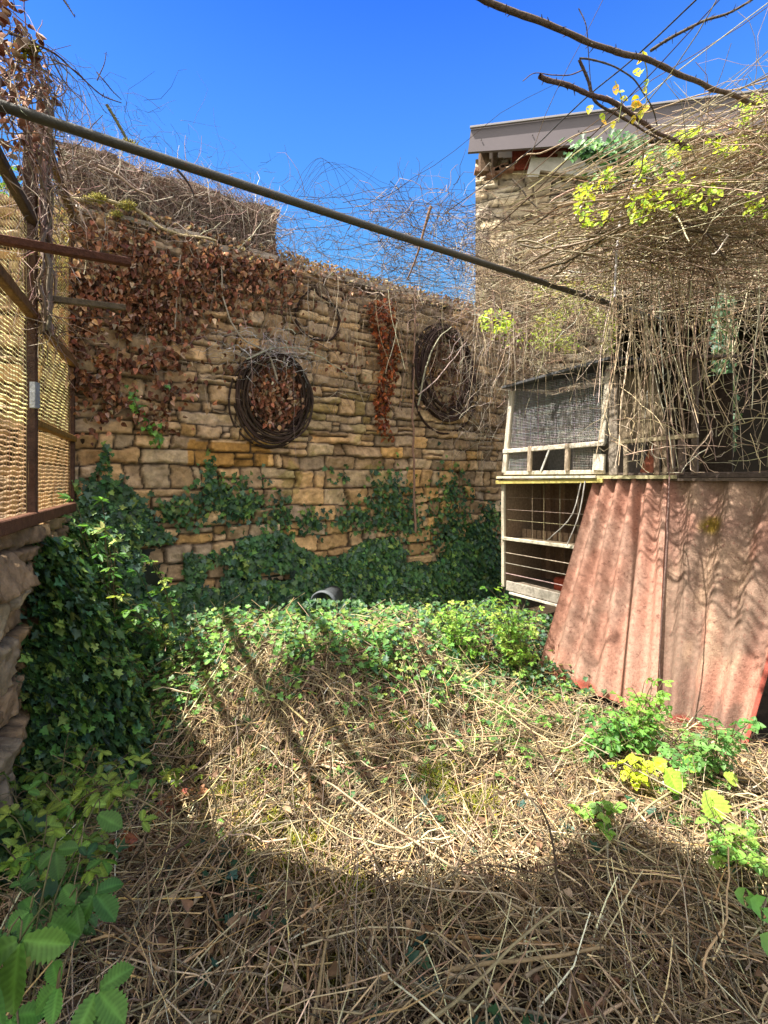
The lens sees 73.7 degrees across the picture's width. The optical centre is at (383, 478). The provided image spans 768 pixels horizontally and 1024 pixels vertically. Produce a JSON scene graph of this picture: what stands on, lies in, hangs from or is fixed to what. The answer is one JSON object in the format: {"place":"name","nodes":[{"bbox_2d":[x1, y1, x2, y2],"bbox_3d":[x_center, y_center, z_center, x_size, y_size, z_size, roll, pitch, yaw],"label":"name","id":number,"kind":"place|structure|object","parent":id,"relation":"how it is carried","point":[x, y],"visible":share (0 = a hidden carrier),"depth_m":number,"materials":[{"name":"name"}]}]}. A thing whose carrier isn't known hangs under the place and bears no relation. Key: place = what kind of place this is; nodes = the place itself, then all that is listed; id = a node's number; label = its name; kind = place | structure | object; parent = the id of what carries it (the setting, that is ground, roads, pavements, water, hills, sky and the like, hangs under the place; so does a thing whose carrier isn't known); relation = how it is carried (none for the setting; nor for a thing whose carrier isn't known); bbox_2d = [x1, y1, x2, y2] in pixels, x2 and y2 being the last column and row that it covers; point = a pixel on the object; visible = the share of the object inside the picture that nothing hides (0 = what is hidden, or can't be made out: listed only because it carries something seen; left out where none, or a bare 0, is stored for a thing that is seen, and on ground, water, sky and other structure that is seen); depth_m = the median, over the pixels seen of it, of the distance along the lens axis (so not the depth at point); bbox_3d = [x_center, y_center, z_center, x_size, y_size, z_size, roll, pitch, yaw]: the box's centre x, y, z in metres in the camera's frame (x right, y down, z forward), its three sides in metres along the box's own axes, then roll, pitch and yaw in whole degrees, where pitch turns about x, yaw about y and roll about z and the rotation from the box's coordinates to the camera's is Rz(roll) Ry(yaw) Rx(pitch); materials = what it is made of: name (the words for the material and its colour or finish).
{"place":"outdoors","nodes":[
{"label":"outdoors","id":0,"kind":"place"},
{"bbox_2d":[0,595,767,1023],"bbox_3d":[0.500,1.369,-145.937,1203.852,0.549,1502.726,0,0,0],"label":"ground","id":1,"kind":"structure","parent":0,"point":[762,709],"depth_m":2.14,"materials":[{"name":"plant"}]},
{"bbox_2d":[0,152,21,196],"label":"tree","id":2,"kind":"object","parent":1,"relation":"on","point":[3,184],"depth_m":9.56,"materials":[{"name":"green plant"}]},
{"bbox_2d":[0,512,72,808],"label":"stone wall","id":3,"kind":"structure","parent":1,"relation":"on","point":[19,579],"depth_m":2.15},
{"bbox_2d":[0,109,130,536],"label":"screen","id":4,"kind":"object","parent":3,"relation":"on","point":[33,514],"visible":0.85,"depth_m":2.42,"materials":[{"name":"metal"}]},
{"bbox_2d":[0,0,130,389],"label":"vine tangle","id":5,"kind":"object","parent":4,"relation":"on","point":[47,273],"visible":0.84,"depth_m":2.35,"materials":[{"name":"brown plant"}]},
{"bbox_2d":[21,44,106,168],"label":"drooping twigs","id":6,"kind":"object","parent":5,"relation":"hanging from","point":[62,66],"visible":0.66,"depth_m":2.26,"materials":[{"name":"brown plant"}]},
{"bbox_2d":[9,32,121,102],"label":"bare branch","id":7,"kind":"object","parent":5,"relation":"attached to","point":[41,46],"visible":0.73,"depth_m":2.16,"materials":[{"name":"brown plant"}]},
{"bbox_2d":[10,34,42,61],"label":"moss tuft","id":8,"kind":"object","parent":7,"relation":"attached to","point":[26,52],"visible":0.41,"depth_m":2.10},
{"bbox_2d":[96,72,121,99],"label":"bare branch","id":9,"kind":"object","parent":7,"relation":"attached to","point":[108,85],"visible":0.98,"depth_m":2.42,"materials":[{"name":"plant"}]},
{"bbox_2d":[0,99,662,321],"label":"steel pole","id":10,"kind":"object","parent":4,"relation":"on","point":[34,116],"visible":0.87,"depth_m":2.38,"materials":[{"name":"metal"}]},
{"bbox_2d":[0,521,156,907],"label":"ivy","id":11,"kind":"object","parent":3,"relation":"attached to","point":[79,695],"visible":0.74,"depth_m":2.44,"materials":[{"name":"green plant"}]},
{"bbox_2d":[0,899,79,1023],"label":"bramble","id":12,"kind":"object","parent":1,"relation":"on","point":[55,938],"visible":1,"depth_m":1.08,"materials":[{"name":"green plant"}]},
{"bbox_2d":[0,842,117,973],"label":"bramble","id":13,"kind":"object","parent":1,"relation":"on","point":[44,918],"visible":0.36,"depth_m":1.57,"materials":[{"name":"green plant"}]},
{"bbox_2d":[8,799,122,1005],"bbox_3d":[-0.900,1.255,1.465,0.275,0.402,0.436,0,0,-27],"label":"bramble","id":14,"kind":"object","parent":1,"relation":"on","point":[103,903],"visible":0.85,"depth_m":1.36,"materials":[{"name":"green plant"}]},
{"bbox_2d":[0,729,136,826],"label":"weed","id":15,"kind":"object","parent":1,"relation":"on","point":[79,792],"visible":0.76,"depth_m":2.10,"materials":[{"name":"green plant"}]},
{"bbox_2d":[6,959,134,1023],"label":"bramble","id":16,"kind":"object","parent":1,"relation":"on","point":[107,1004],"visible":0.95,"depth_m":1.10,"materials":[{"name":"green plant"}]},
{"bbox_2d":[0,752,157,903],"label":"weed","id":17,"kind":"object","parent":1,"relation":"on","point":[53,832],"visible":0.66,"depth_m":1.76,"materials":[{"name":"green plant"}]},
{"bbox_2d":[57,493,133,634],"bbox_3d":[-1.752,0.747,3.091,0.532,1.321,0.471,0,0,0],"label":"ivy","id":18,"kind":"object","parent":1,"relation":"on","point":[99,549],"visible":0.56,"depth_m":3.08,"materials":[{"name":"green plant"}]},
{"bbox_2d":[46,634,159,699],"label":"shrub","id":19,"kind":"object","parent":1,"relation":"on","point":[138,665],"visible":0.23,"depth_m":2.88,"materials":[{"name":"green plant"}]},
{"bbox_2d":[108,830,138,865],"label":"weed","id":20,"kind":"object","parent":1,"relation":"on","point":[131,838],"visible":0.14,"depth_m":2.05,"materials":[{"name":"brown plant"}]},
{"bbox_2d":[95,554,185,651],"bbox_3d":[-1.512,0.912,3.121,0.480,0.989,0.815,0,0,0],"label":"ivy","id":21,"kind":"object","parent":1,"relation":"on","point":[156,634],"visible":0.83,"depth_m":3.20,"materials":[{"name":"green plant"}]},
{"bbox_2d":[152,764,202,799],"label":"weed","id":22,"kind":"object","parent":1,"relation":"on","point":[169,776],"visible":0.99,"depth_m":2.52,"materials":[{"name":"green plant"}]},
{"bbox_2d":[154,784,208,815],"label":"weed","id":23,"kind":"object","parent":1,"relation":"on","point":[186,793],"visible":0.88,"depth_m":2.40,"materials":[{"name":"brown plant"}]},
{"bbox_2d":[0,186,536,589],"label":"stone wall","id":24,"kind":"structure","parent":1,"relation":"on","point":[168,469],"depth_m":4.40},
{"bbox_2d":[88,191,108,204],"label":"moss tuft","id":25,"kind":"object","parent":24,"relation":"on","point":[95,195],"visible":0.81,"depth_m":3.50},
{"bbox_2d":[95,451,114,488],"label":"ivy shoot","id":26,"kind":"object","parent":24,"relation":"attached to","point":[97,469],"visible":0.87,"depth_m":3.56,"materials":[{"name":"green plant"}]},
{"bbox_2d":[110,207,122,219],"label":"moss tuft","id":27,"kind":"object","parent":24,"relation":"attached to","point":[115,213],"visible":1,"depth_m":3.60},
{"bbox_2d":[115,199,137,212],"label":"moss tuft","id":28,"kind":"object","parent":24,"relation":"on","point":[124,204],"visible":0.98,"depth_m":3.61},
{"bbox_2d":[60,196,215,241],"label":"vine stem","id":29,"kind":"object","parent":24,"relation":"on","point":[110,201],"visible":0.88,"depth_m":3.71,"materials":[{"name":"brown plant"}]},
{"bbox_2d":[124,385,164,448],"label":"ivy shoot","id":30,"kind":"object","parent":24,"relation":"attached to","point":[151,432],"visible":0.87,"depth_m":3.72,"materials":[{"name":"green plant"}]},
{"bbox_2d":[58,142,279,247],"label":"dry vines","id":31,"kind":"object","parent":24,"relation":"on","point":[271,210],"depth_m":3.98,"materials":[{"name":"plant"}]},
{"bbox_2d":[98,164,152,196],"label":"vine stem","id":32,"kind":"object","parent":31,"relation":"attached to","point":[116,175],"visible":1,"depth_m":3.62,"materials":[{"name":"brown plant"}]},
{"bbox_2d":[177,169,193,196],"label":"vine stem","id":33,"kind":"object","parent":31,"relation":"attached to","point":[182,175],"visible":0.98,"depth_m":3.87,"materials":[{"name":"brown plant"}]},
{"bbox_2d":[174,255,180,328],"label":"vine stem","id":34,"kind":"object","parent":24,"relation":"attached to","point":[176,299],"visible":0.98,"depth_m":3.83,"materials":[{"name":"brown plant"}]},
{"bbox_2d":[221,266,277,379],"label":"vine stem","id":35,"kind":"object","parent":24,"relation":"attached to","point":[254,345],"visible":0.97,"depth_m":4.08,"materials":[{"name":"brown plant"}]},
{"bbox_2d":[228,351,313,448],"bbox_3d":[-0.923,-0.660,4.279,0.750,0.817,0.134,0,0,-35],"label":"wire coil","id":36,"kind":"object","parent":24,"relation":"hanging from","point":[240,410],"visible":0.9,"depth_m":4.24,"materials":[{"name":"metal"}]},
{"bbox_2d":[171,319,346,392],"bbox_3d":[-0.936,-1.030,4.202,1.538,0.728,0.427,0,0,-41],"label":"twig cluster","id":37,"kind":"object","parent":36,"relation":"on","point":[272,346],"visible":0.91,"depth_m":4.21,"materials":[{"name":"brown plant"}]},
{"bbox_2d":[0,90,562,491],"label":"creeper twigs","id":38,"kind":"object","parent":24,"relation":"attached to","point":[125,192],"visible":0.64,"depth_m":4.19,"materials":[{"name":"brown plant"}]},
{"bbox_2d":[57,441,529,672],"bbox_3d":[-0.152,0.628,4.358,4.838,2.044,1.011,0,0,-35],"label":"ivy","id":39,"kind":"object","parent":24,"relation":"attached to","point":[468,565],"visible":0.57,"depth_m":4.24,"materials":[{"name":"green plant"}]},
{"bbox_2d":[310,585,342,610],"bbox_3d":[-0.448,0.993,4.146,0.224,0.224,0.264,0,0,17],"label":"bucket","id":40,"kind":"object","parent":39,"relation":"on","point":[334,593],"visible":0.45,"depth_m":4.13,"materials":[{"name":"metal"}]},
{"bbox_2d":[57,190,532,445],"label":"dead leaves","id":41,"kind":"object","parent":24,"relation":"on","point":[96,286],"visible":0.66,"depth_m":3.83,"materials":[{"name":"brown plant"}]},
{"bbox_2d":[246,347,348,375],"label":"vine stem","id":42,"kind":"object","parent":24,"relation":"attached to","point":[296,348],"visible":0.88,"depth_m":4.36,"materials":[{"name":"brown plant"}]},
{"bbox_2d":[288,289,334,352],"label":"vine stem","id":43,"kind":"object","parent":24,"relation":"attached to","point":[298,327],"visible":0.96,"depth_m":4.43,"materials":[{"name":"brown plant"}]},
{"bbox_2d":[294,284,339,341],"bbox_3d":[-0.591,-1.479,4.569,0.457,0.498,0.022,0,0,-35],"label":"bent hoop","id":44,"kind":"object","parent":24,"relation":"attached to","point":[338,323],"visible":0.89,"depth_m":4.57,"materials":[{"name":"metal"}]},
{"bbox_2d":[411,286,416,532],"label":"vine stem","id":45,"kind":"object","parent":24,"relation":"attached to","point":[414,510],"visible":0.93,"depth_m":5.14,"materials":[{"name":"brown plant"}]},
{"bbox_2d":[411,323,478,434],"bbox_3d":[0.676,-1.054,5.432,0.992,1.172,0.115,0,0,-36],"label":"wire coil","id":46,"kind":"object","parent":24,"relation":"hanging from","point":[420,365],"visible":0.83,"depth_m":5.34,"materials":[{"name":"metal"}]},
{"bbox_2d":[417,327,451,405],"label":"vine stem","id":47,"kind":"object","parent":46,"relation":"attached to","point":[426,366],"visible":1,"depth_m":5.16,"materials":[{"name":"brown plant"}]},
{"bbox_2d":[417,342,466,394],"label":"vine stem","id":48,"kind":"object","parent":46,"relation":"attached to","point":[439,375],"visible":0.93,"depth_m":5.20,"materials":[{"name":"beige plant"}]},
{"bbox_2d":[0,594,767,1023],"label":"dry stalks","id":49,"kind":"object","parent":1,"relation":"on","point":[680,906],"visible":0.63,"depth_m":1.96,"materials":[{"name":"plant"}]},
{"bbox_2d":[40,660,741,1023],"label":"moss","id":50,"kind":"object","parent":1,"relation":"on","point":[314,834],"visible":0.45,"depth_m":2.35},
{"bbox_2d":[19,591,767,1023],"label":"ground cover","id":51,"kind":"object","parent":1,"relation":"on","point":[287,635],"visible":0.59,"depth_m":3.12,"materials":[{"name":"green plant"}]},
{"bbox_2d":[423,600,475,625],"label":"bush","id":52,"kind":"object","parent":1,"relation":"on","point":[446,616],"visible":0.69,"depth_m":4.36,"materials":[{"name":"green plant"}]},
{"bbox_2d":[432,594,506,663],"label":"bush","id":53,"kind":"object","parent":1,"relation":"on","point":[455,631],"visible":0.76,"depth_m":3.96,"materials":[{"name":"green plant"}]},
{"bbox_2d":[477,582,552,681],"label":"bush","id":54,"kind":"object","parent":1,"relation":"on","point":[514,650],"visible":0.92,"depth_m":3.94,"materials":[{"name":"green plant"}]},
{"bbox_2d":[467,685,587,737],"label":"weed","id":55,"kind":"object","parent":1,"relation":"on","point":[543,720],"visible":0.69,"depth_m":3.21,"materials":[{"name":"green plant"}]},
{"bbox_2d":[490,737,617,779],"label":"weed","id":56,"kind":"object","parent":1,"relation":"on","point":[520,745],"visible":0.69,"depth_m":2.80,"materials":[{"name":"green plant"}]},
{"bbox_2d":[496,475,676,623],"bbox_3d":[1.840,0.812,4.507,0.685,1.675,1.681,0,0,-35],"label":"rabbit hutch","id":57,"kind":"object","parent":1,"relation":"on","point":[541,520],"visible":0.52,"depth_m":5.05,"materials":[{"name":"white paint"}]},
{"bbox_2d":[501,357,659,475],"bbox_3d":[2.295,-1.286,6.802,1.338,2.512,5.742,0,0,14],"label":"rabbit hutch","id":58,"kind":"object","parent":57,"relation":"on","point":[543,440],"visible":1,"depth_m":4.64,"materials":[{"name":"weathered wood"},{"name":"white paint"},{"name":"metal wire mesh"}]},
{"bbox_2d":[605,354,767,480],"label":"wooden hutch","id":59,"kind":"object","parent":57,"relation":"on","point":[723,472],"visible":0.73,"depth_m":3.92,"materials":[{"name":"brown wood"}]},
{"bbox_2d":[569,800,626,840],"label":"weed","id":60,"kind":"object","parent":1,"relation":"on","point":[596,808],"visible":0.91,"depth_m":2.26,"materials":[{"name":"green plant"}]},
{"bbox_2d":[540,479,667,713],"bbox_3d":[1.705,0.781,3.858,0.543,1.588,0.926,0,0,-36],"label":"corrugated sheet","id":61,"kind":"object","parent":1,"relation":"on","point":[604,631],"visible":0.92,"depth_m":3.81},
{"bbox_2d":[468,88,767,479],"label":"stone barn","id":62,"kind":"structure","parent":1,"relation":"on","point":[500,147],"depth_m":6.30,"materials":[{"name":"stone"}]},
{"bbox_2d":[3,0,767,394],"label":"overhead creeper","id":63,"kind":"object","parent":62,"relation":"attached to","point":[751,234],"visible":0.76,"depth_m":3.17,"materials":[{"name":"brown plant"}]},
{"bbox_2d":[105,104,126,138],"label":"bare branch","id":64,"kind":"object","parent":63,"relation":"attached to","point":[116,121],"visible":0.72,"depth_m":2.32,"materials":[{"name":"brown plant"}]},
{"bbox_2d":[121,137,138,152],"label":"moss tuft","id":65,"kind":"object","parent":64,"relation":"attached to","point":[126,139],"visible":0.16,"depth_m":2.34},
{"bbox_2d":[407,205,431,279],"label":"bare branch","id":66,"kind":"object","parent":63,"relation":"attached to","point":[425,225],"visible":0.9,"depth_m":3.13,"materials":[{"name":"brown plant"}]},
{"bbox_2d":[490,274,597,283],"bbox_3d":[1.308,-1.639,4.200,0.856,0.168,0.032,0,0,14],"label":"steel bar","id":67,"kind":"object","parent":63,"relation":"on","point":[499,275],"visible":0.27,"depth_m":4.19,"materials":[{"name":"metal"}]},
{"bbox_2d":[327,225,767,473],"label":"hanging vines","id":68,"kind":"object","parent":63,"relation":"hanging from","point":[646,344],"visible":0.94,"depth_m":3.44,"materials":[{"name":"beige plant"}]},
{"bbox_2d":[659,435,669,678],"bbox_3d":[1.758,0.460,3.192,0.036,1.489,0.380,0,0,35],"label":"strand","id":69,"kind":"object","parent":68,"relation":"hanging from","point":[665,554],"visible":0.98,"depth_m":3.11,"materials":[{"name":"brown plant"}]},
{"bbox_2d":[512,179,606,276],"bbox_3d":[1.657,-2.339,4.804,0.922,0.938,0.042,0,0,0],"label":"bare branch","id":70,"kind":"object","parent":63,"relation":"attached to","point":[518,185],"visible":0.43,"depth_m":4.79,"materials":[{"name":"brown plant"}]},
{"bbox_2d":[586,81,627,128],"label":"leafy shoot","id":71,"kind":"object","parent":63,"relation":"hanging from","point":[616,91],"visible":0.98,"depth_m":2.25,"materials":[{"name":"yellow plant"}]},
{"bbox_2d":[538,73,690,150],"bbox_3d":[1.115,-1.700,2.390,0.974,0.102,0.065,0,0,-23],"label":"bare branch","id":72,"kind":"object","parent":63,"relation":"attached to","point":[586,93],"visible":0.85,"depth_m":2.31,"materials":[{"name":"brown plant"}]},
{"bbox_2d":[579,57,657,125],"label":"bare branch","id":73,"kind":"object","parent":72,"relation":"on","point":[605,63],"visible":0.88,"depth_m":2.33,"materials":[{"name":"brown plant"}]},
{"bbox_2d":[578,58,660,140],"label":"bare branch","id":74,"kind":"object","parent":63,"relation":"attached to","point":[595,101],"visible":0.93,"depth_m":2.33,"materials":[{"name":"brown plant"}]},
{"bbox_2d":[523,69,583,80],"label":"bare branch","id":75,"kind":"object","parent":74,"relation":"attached to","point":[554,74],"visible":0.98,"depth_m":2.26,"materials":[{"name":"brown plant"}]},
{"bbox_2d":[578,8,592,90],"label":"bare branch","id":76,"kind":"object","parent":74,"relation":"attached to","point":[588,46],"visible":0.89,"depth_m":2.21,"materials":[{"name":"brown plant"}]},
{"bbox_2d":[477,93,767,354],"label":"young leaves","id":77,"kind":"object","parent":63,"relation":"attached to","point":[646,203],"visible":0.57,"depth_m":2.74,"materials":[{"name":"yellow plant"}]},
{"bbox_2d":[477,0,767,111],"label":"bare branch","id":78,"kind":"object","parent":63,"relation":"attached to","point":[541,21],"visible":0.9,"depth_m":2.03,"materials":[{"name":"brown plant"}]},
{"bbox_2d":[449,0,696,209],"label":"cord","id":79,"kind":"object","parent":78,"relation":"attached to","point":[657,36],"visible":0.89,"depth_m":2.33,"materials":[{"name":"brown plant"}]},
{"bbox_2d":[631,51,649,123],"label":"leafy shoot","id":80,"kind":"object","parent":78,"relation":"hanging from","point":[635,104],"visible":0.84,"depth_m":2.25,"materials":[{"name":"yellow plant"}]},
{"bbox_2d":[650,0,752,52],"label":"bare branch","id":81,"kind":"object","parent":78,"relation":"attached to","point":[711,18],"visible":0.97,"depth_m":2.01,"materials":[{"name":"brown plant"}]},
{"bbox_2d":[613,155,646,297],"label":"bare branch","id":82,"kind":"object","parent":63,"relation":"hanging from","point":[615,269],"visible":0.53,"depth_m":3.04,"materials":[{"name":"beige plant"}]},
{"bbox_2d":[506,81,767,167],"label":"cane","id":83,"kind":"object","parent":63,"relation":"on","point":[623,116],"visible":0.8,"depth_m":3.13,"materials":[{"name":"brown plant"}]},
{"bbox_2d":[517,138,765,239],"bbox_3d":[1.484,-1.739,3.101,1.496,0.108,0.063,0,0,43],"label":"cane","id":84,"kind":"object","parent":63,"relation":"on","point":[581,207],"visible":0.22,"depth_m":3.36,"materials":[{"name":"beige plant"}]},
{"bbox_2d":[551,108,758,201],"bbox_3d":[1.612,-1.949,3.099,0.067,0.110,1.310,0,0,-41],"label":"cane","id":85,"kind":"object","parent":63,"relation":"on","point":[558,196],"visible":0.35,"depth_m":3.20,"materials":[{"name":"beige plant"}]},
{"bbox_2d":[542,191,767,266],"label":"cane","id":86,"kind":"object","parent":63,"relation":"on","point":[545,264],"visible":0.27,"depth_m":3.36,"materials":[{"name":"beige plant"}]},
{"bbox_2d":[579,174,767,237],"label":"cane","id":87,"kind":"object","parent":63,"relation":"on","point":[676,197],"visible":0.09,"depth_m":2.95,"materials":[{"name":"beige plant"}]},
{"bbox_2d":[601,128,760,211],"bbox_3d":[1.778,-1.888,3.093,0.075,0.080,1.161,0,0,-28],"label":"cane","id":88,"kind":"object","parent":63,"relation":"on","point":[691,159],"visible":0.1,"depth_m":2.98,"materials":[{"name":"beige plant"}]},
{"bbox_2d":[618,116,757,173],"bbox_3d":[1.814,-2.004,3.092,0.074,0.243,1.091,0,0,-25],"label":"cane","id":89,"kind":"object","parent":63,"relation":"on","point":[668,146],"visible":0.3,"depth_m":3.27,"materials":[{"name":"brown plant"}]},
{"bbox_2d":[621,113,767,156],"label":"cane","id":90,"kind":"object","parent":63,"relation":"on","point":[688,129],"visible":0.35,"depth_m":3.16,"materials":[{"name":"brown plant"}]},
{"bbox_2d":[558,128,681,275],"bbox_3d":[2.604,-3.127,5.705,1.430,1.534,0.918,0,0,0],"label":"ivy clump","id":91,"kind":"object","parent":62,"relation":"hanging from","point":[588,151],"visible":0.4,"depth_m":5.39,"materials":[{"name":"green plant"}]},
{"bbox_2d":[708,278,742,452],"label":"ivy column","id":92,"kind":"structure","parent":62,"relation":"attached to","point":[729,369],"depth_m":4.96,"materials":[{"name":"green plant"}]},
{"bbox_2d":[579,706,662,757],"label":"weed","id":93,"kind":"object","parent":1,"relation":"on","point":[612,739],"visible":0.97,"depth_m":2.76,"materials":[{"name":"green plant"}]},
{"bbox_2d":[606,754,666,790],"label":"weed","id":94,"kind":"object","parent":1,"relation":"on","point":[640,777],"visible":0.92,"depth_m":2.52,"materials":[{"name":"yellow plant"}]},
{"bbox_2d":[610,677,673,760],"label":"weed","id":95,"kind":"object","parent":1,"relation":"on","point":[633,708],"visible":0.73,"depth_m":2.87,"materials":[{"name":"green plant"}]},
{"bbox_2d":[652,755,696,794],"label":"weed","id":96,"kind":"object","parent":1,"relation":"on","point":[672,779],"visible":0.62,"depth_m":2.45,"materials":[{"name":"yellow plant"}]},
{"bbox_2d":[657,715,765,789],"bbox_3d":[1.610,1.359,2.549,0.512,0.480,0.446,0,0,0],"label":"weed","id":97,"kind":"object","parent":1,"relation":"on","point":[709,749],"visible":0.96,"depth_m":2.53,"materials":[{"name":"green plant"}]},
{"bbox_2d":[657,481,767,745],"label":"corrugated sheet","id":98,"kind":"object","parent":1,"relation":"on","point":[714,652],"visible":0.9,"depth_m":3.30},
{"bbox_2d":[701,771,737,821],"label":"weed","id":99,"kind":"object","parent":1,"relation":"on","point":[716,801],"visible":0.9,"depth_m":2.23,"materials":[{"name":"yellow plant"}]},
{"bbox_2d":[696,807,767,876],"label":"weed","id":100,"kind":"object","parent":1,"relation":"on","point":[751,843],"visible":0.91,"depth_m":1.99,"materials":[{"name":"green plant"}]},
{"bbox_2d":[734,887,767,955],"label":"weed","id":101,"kind":"object","parent":1,"relation":"on","point":[755,902],"visible":0.94,"depth_m":1.62,"materials":[{"name":"green plant"}]},
{"bbox_2d":[0,0,767,304],"label":"sky","id":102,"kind":"structure","parent":0,"point":[364,85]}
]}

